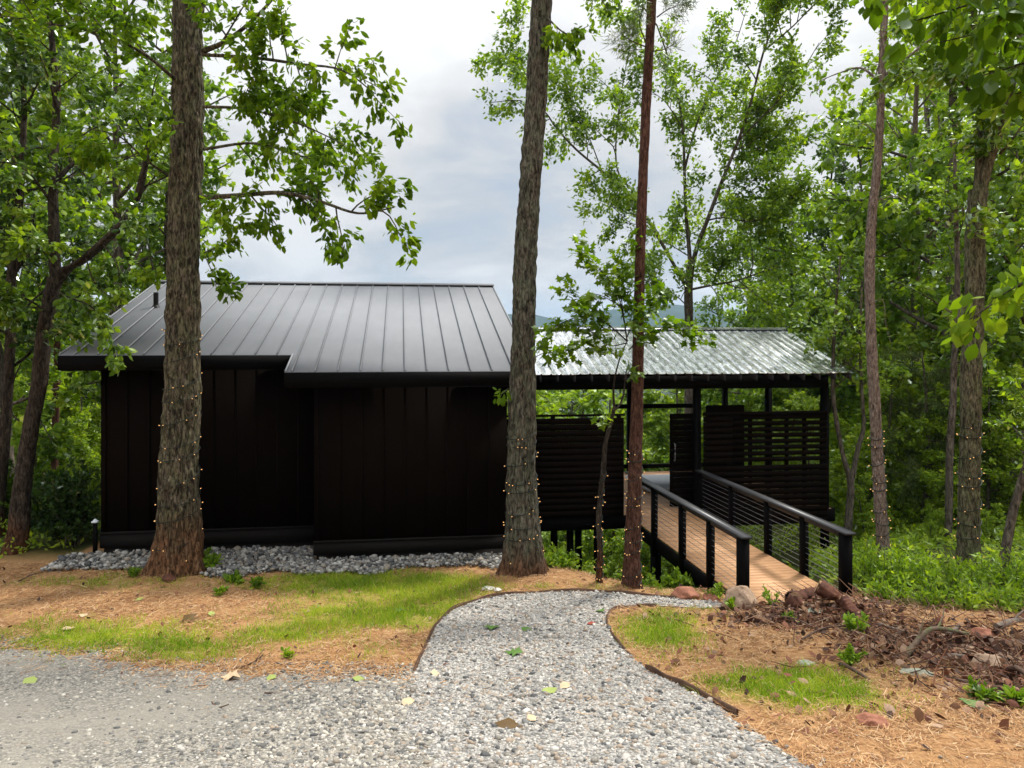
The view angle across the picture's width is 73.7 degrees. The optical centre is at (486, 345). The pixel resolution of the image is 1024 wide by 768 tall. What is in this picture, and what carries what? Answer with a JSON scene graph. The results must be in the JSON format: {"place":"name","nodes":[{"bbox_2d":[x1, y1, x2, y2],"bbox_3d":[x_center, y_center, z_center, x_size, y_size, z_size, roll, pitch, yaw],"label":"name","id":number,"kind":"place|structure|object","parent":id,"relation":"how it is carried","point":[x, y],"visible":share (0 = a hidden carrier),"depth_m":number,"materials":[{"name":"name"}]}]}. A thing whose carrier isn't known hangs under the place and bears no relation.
{"place":"outdoors","nodes":[
{"label":"outdoors","id":0,"kind":"place"},
{"bbox_2d":[0,634,808,767],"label":"driveway","id":1,"kind":"structure","parent":0,"point":[40,709],"depth_m":5.89,"materials":[{"name":"gravel"}]},
{"bbox_2d":[25,304,827,406],"bbox_3d":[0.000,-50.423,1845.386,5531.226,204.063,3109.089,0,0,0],"label":"hills","id":2,"kind":"structure","parent":0,"point":[616,320],"depth_m":2229.15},
{"bbox_2d":[0,0,1022,319],"label":"sky","id":3,"kind":"structure","parent":0,"point":[463,165],"materials":[{"name":"white"}]},
{"bbox_2d":[0,407,1023,767],"bbox_3d":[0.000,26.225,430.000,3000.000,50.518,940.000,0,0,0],"label":"ground","id":4,"kind":"structure","parent":0,"point":[86,545],"depth_m":9.01,"materials":[{"name":"soil"}]},
{"bbox_2d":[0,462,73,533],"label":"shrub","id":5,"kind":"object","parent":4,"relation":"on","point":[42,469],"visible":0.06,"depth_m":15.03,"materials":[{"name":"green plant"}]},
{"bbox_2d":[0,322,100,463],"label":"understory tree","id":6,"kind":"object","parent":4,"relation":"on","point":[61,343],"visible":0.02,"depth_m":26.75,"materials":[{"name":"green plant"}]},
{"bbox_2d":[7,456,100,548],"bbox_3d":[-8.540,3.176,13.928,2.309,1.898,1.542,0,0,0],"label":"shrub","id":7,"kind":"object","parent":4,"relation":"on","point":[52,514],"visible":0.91,"depth_m":13.71,"materials":[{"name":"green plant"}]},
{"bbox_2d":[12,371,100,507],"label":"understory tree","id":8,"kind":"object","parent":4,"relation":"on","point":[19,405],"visible":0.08,"depth_m":19.42,"materials":[{"name":"green plant"}]},
{"bbox_2d":[0,38,114,476],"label":"forest tree","id":9,"kind":"object","parent":4,"relation":"on","point":[76,285],"visible":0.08,"depth_m":18.21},
{"bbox_2d":[0,0,118,536],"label":"dark tree","id":10,"kind":"object","parent":4,"relation":"on","point":[23,72],"visible":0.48,"depth_m":14.56,"materials":[{"name":"green plant"}]},
{"bbox_2d":[0,107,118,462],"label":"forest tree","id":11,"kind":"object","parent":4,"relation":"on","point":[67,389],"visible":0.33,"depth_m":16.06,"materials":[{"name":"plant"}]},
{"bbox_2d":[16,43,102,481],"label":"pine tree","id":12,"kind":"object","parent":4,"relation":"on","point":[55,417],"visible":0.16,"depth_m":18.94,"materials":[{"name":"green plant"}]},
{"bbox_2d":[0,31,123,407],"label":"forest tree","id":13,"kind":"object","parent":4,"relation":"on","point":[30,197],"visible":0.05,"depth_m":28.58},
{"bbox_2d":[37,396,100,500],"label":"understory tree","id":14,"kind":"object","parent":4,"relation":"on","point":[73,410],"visible":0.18,"depth_m":21.76,"materials":[{"name":"green plant"}]},
{"bbox_2d":[0,36,144,376],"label":"forest tree","id":15,"kind":"object","parent":4,"relation":"on","point":[93,74],"visible":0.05,"depth_m":31.04,"materials":[{"name":"green plant"}]},
{"bbox_2d":[44,402,100,500],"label":"understory tree","id":16,"kind":"object","parent":4,"relation":"on","point":[96,417],"visible":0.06,"depth_m":23.72,"materials":[{"name":"green plant"}]},
{"bbox_2d":[63,445,100,521],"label":"understory tree","id":17,"kind":"object","parent":4,"relation":"on","point":[89,461],"visible":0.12,"depth_m":18.51,"materials":[{"name":"green plant"}]},
{"bbox_2d":[0,0,205,554],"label":"forked tree","id":18,"kind":"object","parent":4,"relation":"on","point":[128,224],"visible":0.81,"depth_m":13.07,"materials":[{"name":"green plant"}]},
{"bbox_2d":[0,0,233,425],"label":"forest tree","id":19,"kind":"object","parent":4,"relation":"on","point":[99,96],"visible":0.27,"depth_m":22.93,"materials":[{"name":"plant"}]},
{"bbox_2d":[75,61,170,301],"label":"forest tree","id":20,"kind":"object","parent":4,"relation":"on","point":[106,217],"visible":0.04,"depth_m":26.89,"materials":[{"name":"green plant"}]},
{"bbox_2d":[90,0,254,323],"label":"forest tree","id":21,"kind":"object","parent":4,"relation":"on","point":[214,130],"visible":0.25,"depth_m":23.93,"materials":[{"name":"plant"}]},
{"bbox_2d":[0,0,423,578],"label":"oak tree","id":22,"kind":"object","parent":4,"relation":"on","point":[185,148],"visible":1,"depth_m":11.44,"materials":[{"name":"green plant"}]},
{"bbox_2d":[152,329,202,560],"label":"string lights","id":23,"kind":"object","parent":22,"relation":"attached to","point":[183,445],"visible":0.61,"depth_m":11.89,"materials":[{"name":"beige plastic"}]},
{"bbox_2d":[40,545,501,577],"bbox_3d":[-3.782,3.984,12.717,8.531,0.236,1.928,0,0,0],"label":"river rock","id":24,"kind":"object","parent":4,"relation":"on","point":[291,558],"visible":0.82,"depth_m":12.56,"materials":[{"name":"gravel"}]},
{"bbox_2d":[57,280,535,559],"bbox_3d":[-4.206,3.643,18.327,8.880,10.715,11.985,0,0,-7],"label":"cabin","id":25,"kind":"object","parent":4,"relation":"on","point":[348,419],"visible":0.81,"depth_m":13.26,"materials":[{"name":"wood"}]},
{"bbox_2d":[0,566,944,721],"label":"grass","id":26,"kind":"structure","parent":4,"relation":"on","point":[656,628],"depth_m":9.03,"materials":[{"name":"plant"}]},
{"bbox_2d":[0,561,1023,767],"bbox_3d":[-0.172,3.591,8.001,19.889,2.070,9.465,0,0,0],"label":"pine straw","id":27,"kind":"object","parent":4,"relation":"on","point":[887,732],"visible":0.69,"depth_m":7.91,"materials":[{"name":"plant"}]},
{"bbox_2d":[0,504,1023,601],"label":"undergrowth","id":28,"kind":"object","parent":4,"relation":"on","point":[913,536],"visible":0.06,"depth_m":14.48,"materials":[{"name":"green plant"}]},
{"bbox_2d":[0,565,1023,767],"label":"leaf litter","id":29,"kind":"object","parent":4,"relation":"on","point":[1013,649],"visible":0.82,"depth_m":8.24,"materials":[{"name":"plant"}]},
{"bbox_2d":[905,608,969,656],"bbox_3d":[5.376,3.387,8.147,1.342,0.408,0.117,0,0,-30],"label":"fallen branch","id":30,"kind":"object","parent":29,"relation":"on","point":[919,638],"visible":0.94,"depth_m":7.98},
{"bbox_2d":[413,588,676,670],"bbox_3d":[0.450,3.788,9.814,5.162,0.617,2.077,0,0,-42],"label":"path edging","id":31,"kind":"object","parent":4,"relation":"on","point":[488,596],"visible":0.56,"depth_m":10.84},
{"bbox_2d":[492,0,620,577],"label":"oak tree","id":32,"kind":"object","parent":4,"relation":"on","point":[522,424],"visible":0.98,"depth_m":11.91,"materials":[{"name":"brown plant"}]},
{"bbox_2d":[503,432,543,563],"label":"string lights","id":33,"kind":"object","parent":32,"relation":"attached to","point":[524,492],"visible":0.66,"depth_m":11.88,"materials":[{"name":"beige plastic"}]},
{"bbox_2d":[544,545,580,569],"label":"shrub","id":34,"kind":"object","parent":4,"relation":"on","point":[563,561],"visible":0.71,"depth_m":12.93,"materials":[{"name":"green plant"}]},
{"bbox_2d":[507,390,625,565],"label":"slope tree","id":35,"kind":"object","parent":4,"relation":"on","point":[594,398],"visible":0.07,"depth_m":37.66,"materials":[{"name":"green plant"}]},
{"bbox_2d":[542,530,593,573],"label":"slope tree","id":36,"kind":"object","parent":4,"relation":"on","point":[560,533],"visible":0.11,"depth_m":26.32,"materials":[{"name":"green plant"}]},
{"bbox_2d":[536,397,623,554],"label":"slope tree","id":37,"kind":"object","parent":4,"relation":"on","point":[539,411],"visible":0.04,"depth_m":33.77,"materials":[{"name":"green plant"}]},
{"bbox_2d":[562,529,643,574],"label":"slope tree","id":38,"kind":"object","parent":4,"relation":"on","point":[608,552],"visible":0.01,"depth_m":29.55,"materials":[{"name":"green plant"}]},
{"bbox_2d":[548,324,659,471],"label":"slope tree","id":39,"kind":"object","parent":4,"relation":"on","point":[566,410],"visible":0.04,"depth_m":46.43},
{"bbox_2d":[561,392,669,571],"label":"slope tree","id":40,"kind":"object","parent":4,"relation":"on","point":[663,440],"visible":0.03,"depth_m":34.16,"materials":[{"name":"green plant"}]},
{"bbox_2d":[583,529,647,580],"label":"slope tree","id":41,"kind":"object","parent":4,"relation":"on","point":[615,542],"visible":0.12,"depth_m":26.91,"materials":[{"name":"green plant"}]},
{"bbox_2d":[531,228,717,583],"bbox_3d":[2.146,1.054,11.074,2.953,6.053,1.491,0,0,0],"label":"sapling","id":42,"kind":"object","parent":4,"relation":"on","point":[582,305],"visible":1,"depth_m":11.07,"materials":[{"name":"green plant"}]},
{"bbox_2d":[615,529,672,585],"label":"slope tree","id":43,"kind":"object","parent":4,"relation":"on","point":[644,574],"visible":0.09,"depth_m":26.16,"materials":[{"name":"green plant"}]},
{"bbox_2d":[598,0,697,588],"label":"pine tree","id":44,"kind":"object","parent":4,"relation":"on","point":[631,566],"visible":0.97,"depth_m":11.41,"materials":[{"name":"brown plant"}]},
{"bbox_2d":[468,0,854,564],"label":"spreading tree","id":45,"kind":"object","parent":4,"relation":"on","point":[781,148],"visible":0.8,"depth_m":23.45,"materials":[{"name":"green plant"}]},
{"bbox_2d":[608,389,721,552],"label":"slope tree","id":46,"kind":"object","parent":4,"relation":"on","point":[659,415],"visible":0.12,"depth_m":33.51,"materials":[{"name":"green plant"}]},
{"bbox_2d":[507,327,852,586],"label":"pavilion","id":47,"kind":"structure","parent":4,"relation":"on","point":[568,460],"depth_m":16.58,"materials":[{"name":"black"}]},
{"bbox_2d":[661,566,704,588],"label":"shrub","id":48,"kind":"object","parent":4,"relation":"on","point":[670,582],"visible":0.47,"depth_m":12.54,"materials":[{"name":"green plant"}]},
{"bbox_2d":[671,586,699,599],"bbox_3d":[3.165,3.965,10.852,0.407,0.258,0.313,0,0,-30],"label":"rock","id":49,"kind":"object","parent":4,"relation":"on","point":[685,592],"visible":0.78,"depth_m":10.79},
{"bbox_2d":[645,664,738,716],"bbox_3d":[1.989,3.386,6.694,0.085,0.445,1.558,0,0,-17],"label":"path edging","id":50,"kind":"object","parent":4,"relation":"on","point":[701,692],"visible":0.44,"depth_m":6.66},
{"bbox_2d":[664,260,742,416],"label":"forest tree","id":51,"kind":"object","parent":4,"relation":"on","point":[712,303],"visible":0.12,"depth_m":44.99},
{"bbox_2d":[721,585,757,609],"bbox_3d":[3.801,3.832,10.191,0.546,0.498,0.424,0,0,-17],"label":"rock","id":52,"kind":"object","parent":4,"relation":"on","point":[742,594],"visible":0.58,"depth_m":10.12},
{"bbox_2d":[625,469,855,603],"bbox_3d":[4.565,4.497,13.543,1.920,3.045,5.685,0,0,-7],"label":"footbridge","id":53,"kind":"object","parent":4,"relation":"on","point":[713,548],"visible":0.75,"depth_m":12.66,"materials":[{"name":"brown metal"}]},
{"bbox_2d":[672,191,819,456],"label":"forest tree","id":54,"kind":"object","parent":4,"relation":"on","point":[738,323],"visible":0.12,"depth_m":33.56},
{"bbox_2d":[682,183,857,463],"bbox_3d":[12.724,0.086,30.459,7.529,15.589,6.048,0,0,30],"label":"forest tree","id":55,"kind":"object","parent":4,"relation":"on","point":[750,394],"visible":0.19,"depth_m":29.43,"materials":[{"name":"plant"}]},
{"bbox_2d":[701,214,843,443],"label":"forest tree","id":56,"kind":"object","parent":4,"relation":"on","point":[725,289],"visible":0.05,"depth_m":38.59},
{"bbox_2d":[744,373,843,512],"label":"understory tree","id":57,"kind":"object","parent":4,"relation":"on","point":[779,402],"visible":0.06,"depth_m":29.18,"materials":[{"name":"green plant"}]},
{"bbox_2d":[772,390,859,526],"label":"understory tree","id":58,"kind":"object","parent":4,"relation":"on","point":[805,405],"visible":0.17,"depth_m":23.57,"materials":[{"name":"green plant"}]},
{"bbox_2d":[771,118,891,411],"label":"forest tree","id":59,"kind":"object","parent":4,"relation":"on","point":[826,231],"visible":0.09,"depth_m":37.88,"materials":[{"name":"green plant"}]},
{"bbox_2d":[814,580,850,600],"bbox_3d":[4.945,3.556,9.753,0.475,0.344,0.230,0,0,33],"label":"rock","id":60,"kind":"object","parent":4,"relation":"on","point":[824,589],"visible":0.67,"depth_m":9.74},
{"bbox_2d":[780,220,911,530],"bbox_3d":[8.947,1.046,16.862,2.639,8.290,3.059,0,0,0],"label":"forked tree","id":61,"kind":"object","parent":4,"relation":"on","point":[847,343],"visible":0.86,"depth_m":16.95,"materials":[{"name":"green plant"}]},
{"bbox_2d":[835,594,860,614],"bbox_3d":[5.037,3.625,9.489,0.192,0.291,0.338,0,0,-34],"label":"rock","id":62,"kind":"object","parent":4,"relation":"on","point":[844,602],"visible":0.81,"depth_m":9.47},
{"bbox_2d":[836,642,867,665],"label":"seedling","id":63,"kind":"object","parent":4,"relation":"on","point":[849,656],"visible":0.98,"depth_m":7.55,"materials":[{"name":"green plant"}]},
{"bbox_2d":[842,610,869,634],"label":"seedling","id":64,"kind":"object","parent":4,"relation":"on","point":[851,621],"visible":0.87,"depth_m":8.87,"materials":[{"name":"green plant"}]},
{"bbox_2d":[833,534,880,576],"bbox_3d":[6.693,3.780,12.145,0.961,0.772,0.889,0,0,0],"label":"shrub","id":65,"kind":"object","parent":4,"relation":"on","point":[868,557],"visible":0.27,"depth_m":12.25,"materials":[{"name":"green plant"}]},
{"bbox_2d":[772,127,943,487],"bbox_3d":[14.718,-0.302,27.859,4.270,15.832,6.512,0,0,-22],"label":"forest tree","id":66,"kind":"object","parent":4,"relation":"on","point":[900,276],"visible":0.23,"depth_m":26.66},
{"bbox_2d":[781,308,936,508],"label":"understory tree","id":67,"kind":"object","parent":4,"relation":"on","point":[855,406],"visible":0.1,"depth_m":25.86,"materials":[{"name":"green plant"}]},
{"bbox_2d":[831,469,893,540],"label":"understory tree","id":68,"kind":"object","parent":4,"relation":"on","point":[868,528],"visible":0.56,"depth_m":17.54,"materials":[{"name":"green plant"}]},
{"bbox_2d":[774,88,960,462],"bbox_3d":[17.702,-1.564,30.261,9.379,19.420,7.534,0,0,41],"label":"forest tree","id":69,"kind":"object","parent":4,"relation":"on","point":[849,136],"visible":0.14,"depth_m":30.99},
{"bbox_2d":[792,0,950,568],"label":"slender tree","id":70,"kind":"object","parent":4,"relation":"on","point":[878,473],"visible":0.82,"depth_m":11.95,"materials":[{"name":"brown plant"}]},
{"bbox_2d":[856,712,890,727],"bbox_3d":[3.234,3.153,5.718,0.264,0.125,0.174,0,0,11],"label":"rock","id":71,"kind":"object","parent":4,"relation":"on","point":[867,718],"visible":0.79,"depth_m":5.68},
{"bbox_2d":[853,551,895,588],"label":"shrub","id":72,"kind":"object","parent":4,"relation":"on","point":[866,566],"visible":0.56,"depth_m":11.44,"materials":[{"name":"green plant"}]},
{"bbox_2d":[808,350,954,533],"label":"understory tree","id":73,"kind":"object","parent":4,"relation":"on","point":[836,467],"visible":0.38,"depth_m":19.13,"materials":[{"name":"green plant"}]},
{"bbox_2d":[862,569,915,604],"bbox_3d":[6.183,3.763,10.599,0.866,0.630,0.701,0,0,-32],"label":"shrub","id":74,"kind":"object","parent":4,"relation":"on","point":[882,589],"visible":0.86,"depth_m":10.52,"materials":[{"name":"green plant"}]},
{"bbox_2d":[830,342,957,517],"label":"understory tree","id":75,"kind":"object","parent":4,"relation":"on","point":[897,466],"visible":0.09,"depth_m":22.60,"materials":[{"name":"green plant"}]},
{"bbox_2d":[868,538,925,591],"bbox_3d":[6.692,3.581,11.159,0.878,0.958,0.784,0,0,-43],"label":"shrub","id":76,"kind":"object","parent":4,"relation":"on","point":[903,566],"visible":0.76,"depth_m":11.07,"materials":[{"name":"green plant"}]},
{"bbox_2d":[814,261,1000,515],"bbox_3d":[18.725,2.033,29.173,8.445,11.596,7.517,0,0,-20],"label":"understory tree","id":77,"kind":"object","parent":4,"relation":"on","point":[930,278],"depth_m":28.72,"materials":[{"name":"green plant"}]},
{"bbox_2d":[810,0,1010,308],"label":"forest tree","id":78,"kind":"object","parent":4,"relation":"on","point":[834,105],"visible":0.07,"depth_m":34.72,"materials":[{"name":"green plant"}]},
{"bbox_2d":[798,0,1023,450],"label":"forest tree","id":79,"kind":"object","parent":4,"relation":"on","point":[896,230],"visible":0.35,"depth_m":22.74,"materials":[{"name":"plant"}]},
{"bbox_2d":[809,61,1020,374],"bbox_3d":[23.803,-3.147,40.178,9.846,26.487,14.860,0,0,-40],"label":"forest tree","id":80,"kind":"object","parent":4,"relation":"on","point":[934,115],"visible":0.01,"depth_m":35.83,"materials":[{"name":"green plant"}]},
{"bbox_2d":[891,552,942,588],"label":"shrub","id":81,"kind":"object","parent":4,"relation":"on","point":[917,574],"visible":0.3,"depth_m":11.35,"materials":[{"name":"green plant"}]},
{"bbox_2d":[826,0,1009,464],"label":"forest tree","id":82,"kind":"object","parent":4,"relation":"on","point":[891,123],"visible":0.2,"depth_m":26.38,"materials":[{"name":"green plant"}]},
{"bbox_2d":[886,426,958,532],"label":"understory tree","id":83,"kind":"object","parent":4,"relation":"on","point":[913,515],"visible":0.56,"depth_m":18.38,"materials":[{"name":"green plant"}]},
{"bbox_2d":[902,577,959,609],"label":"shrub","id":84,"kind":"object","parent":4,"relation":"on","point":[932,598],"visible":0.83,"depth_m":10.22,"materials":[{"name":"green plant"}]},
{"bbox_2d":[914,503,948,541],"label":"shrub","id":85,"kind":"object","parent":4,"relation":"on","point":[930,521],"visible":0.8,"depth_m":15.95,"materials":[{"name":"green plant"}]},
{"bbox_2d":[847,0,1023,361],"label":"young tree","id":86,"kind":"object","parent":4,"relation":"on","point":[988,91],"visible":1,"depth_m":4.80,"materials":[{"name":"green plant"}]},
{"bbox_2d":[852,293,1023,527],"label":"understory tree","id":87,"kind":"object","parent":4,"relation":"on","point":[907,339],"visible":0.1,"depth_m":22.57,"materials":[{"name":"green plant"}]},
{"bbox_2d":[863,342,1017,530],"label":"hemlock tree","id":88,"kind":"object","parent":4,"relation":"on","point":[913,464],"visible":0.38,"depth_m":18.89,"materials":[{"name":"plant"}]},
{"bbox_2d":[879,114,1004,542],"bbox_3d":[11.145,-0.172,16.393,2.436,10.825,2.505,0,0,-43],"label":"slender tree","id":89,"kind":"object","parent":4,"relation":"on","point":[955,188],"visible":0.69,"depth_m":15.96,"materials":[{"name":"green plant"}]},
{"bbox_2d":[909,551,974,595],"bbox_3d":[7.318,3.754,10.997,0.863,0.718,1.061,0,0,0],"label":"shrub","id":90,"kind":"object","parent":4,"relation":"on","point":[955,575],"visible":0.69,"depth_m":10.90,"materials":[{"name":"green plant"}]},
{"bbox_2d":[890,88,994,366],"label":"forest tree","id":91,"kind":"object","parent":4,"relation":"on","point":[930,101],"visible":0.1,"depth_m":31.49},
{"bbox_2d":[867,0,1023,573],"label":"oak tree","id":92,"kind":"object","parent":4,"relation":"on","point":[978,224],"visible":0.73,"depth_m":11.76,"materials":[{"name":"green plant"}]},
{"bbox_2d":[935,546,997,589],"bbox_3d":[7.952,3.724,11.211,0.959,0.751,0.663,0,0,0],"label":"shrub","id":93,"kind":"object","parent":4,"relation":"on","point":[965,565],"visible":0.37,"depth_m":11.21,"materials":[{"name":"green plant"}]},
{"bbox_2d":[945,571,994,610],"bbox_3d":[7.130,3.664,10.112,0.603,0.638,0.740,0,0,18],"label":"shrub","id":94,"kind":"object","parent":4,"relation":"on","point":[969,603],"visible":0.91,"depth_m":9.98,"materials":[{"name":"green plant"}]},
{"bbox_2d":[920,362,1023,536],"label":"understory tree","id":95,"kind":"object","parent":4,"relation":"on","point":[1008,488],"visible":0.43,"depth_m":17.42,"materials":[{"name":"green plant"}]},
{"bbox_2d":[934,328,1023,510],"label":"understory tree","id":96,"kind":"object","parent":4,"relation":"on","point":[1019,361],"visible":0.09,"depth_m":21.12,"materials":[{"name":"green plant"}]},
{"bbox_2d":[938,117,1023,524],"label":"forest tree","id":97,"kind":"object","parent":4,"relation":"on","point":[1017,148],"visible":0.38,"depth_m":19.06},
{"bbox_2d":[963,675,1005,702],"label":"seedling","id":98,"kind":"object","parent":4,"relation":"on","point":[982,692],"visible":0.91,"depth_m":6.27,"materials":[{"name":"green plant"}]},
{"bbox_2d":[957,564,1023,603],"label":"shrub","id":99,"kind":"object","parent":4,"relation":"on","point":[977,584],"visible":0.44,"depth_m":10.54,"materials":[{"name":"green plant"}]},
{"bbox_2d":[980,509,1002,544],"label":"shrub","id":100,"kind":"object","parent":4,"relation":"on","point":[987,513],"visible":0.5,"depth_m":15.16,"materials":[{"name":"green plant"}]},
{"bbox_2d":[969,547,1023,590],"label":"shrub","id":101,"kind":"object","parent":4,"relation":"on","point":[1004,577],"visible":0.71,"depth_m":10.91,"materials":[{"name":"green plant"}]},
{"bbox_2d":[981,254,1023,586],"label":"slender tree","id":102,"kind":"object","parent":4,"relation":"on","point":[1009,530],"visible":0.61,"depth_m":11.41,"materials":[{"name":"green plant"}]},
{"bbox_2d":[981,388,1023,537],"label":"understory tree","id":103,"kind":"object","parent":4,"relation":"on","point":[986,443],"visible":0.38,"depth_m":17.20,"materials":[{"name":"green plant"}]},
{"bbox_2d":[982,581,1023,612],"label":"shrub","id":104,"kind":"object","parent":4,"relation":"on","point":[1010,602],"visible":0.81,"depth_m":9.87,"materials":[{"name":"green plant"}]},
{"bbox_2d":[991,93,1023,363],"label":"forest tree","id":105,"kind":"object","parent":4,"relation":"on","point":[1003,224],"visible":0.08,"depth_m":23.80,"materials":[{"name":"green plant"}]},
{"bbox_2d":[998,684,1023,708],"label":"seedling","id":106,"kind":"object","parent":4,"relation":"on","point":[1009,692],"visible":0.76,"depth_m":6.15,"materials":[{"name":"green plant"}]},
{"bbox_2d":[397,591,805,767],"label":"path","id":107,"kind":"structure","parent":0,"point":[563,724],"depth_m":6.23,"materials":[{"name":"gravel"}]},
{"bbox_2d":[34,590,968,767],"bbox_3d":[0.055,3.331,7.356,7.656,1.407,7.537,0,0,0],"label":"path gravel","id":108,"kind":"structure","parent":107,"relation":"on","point":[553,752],"depth_m":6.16,"materials":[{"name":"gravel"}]},
{"bbox_2d":[625,474,705,492],"bbox_3d":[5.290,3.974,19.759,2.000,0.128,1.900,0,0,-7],"label":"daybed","id":109,"kind":"object","parent":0,"point":[662,480],"visible":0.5,"depth_m":19.79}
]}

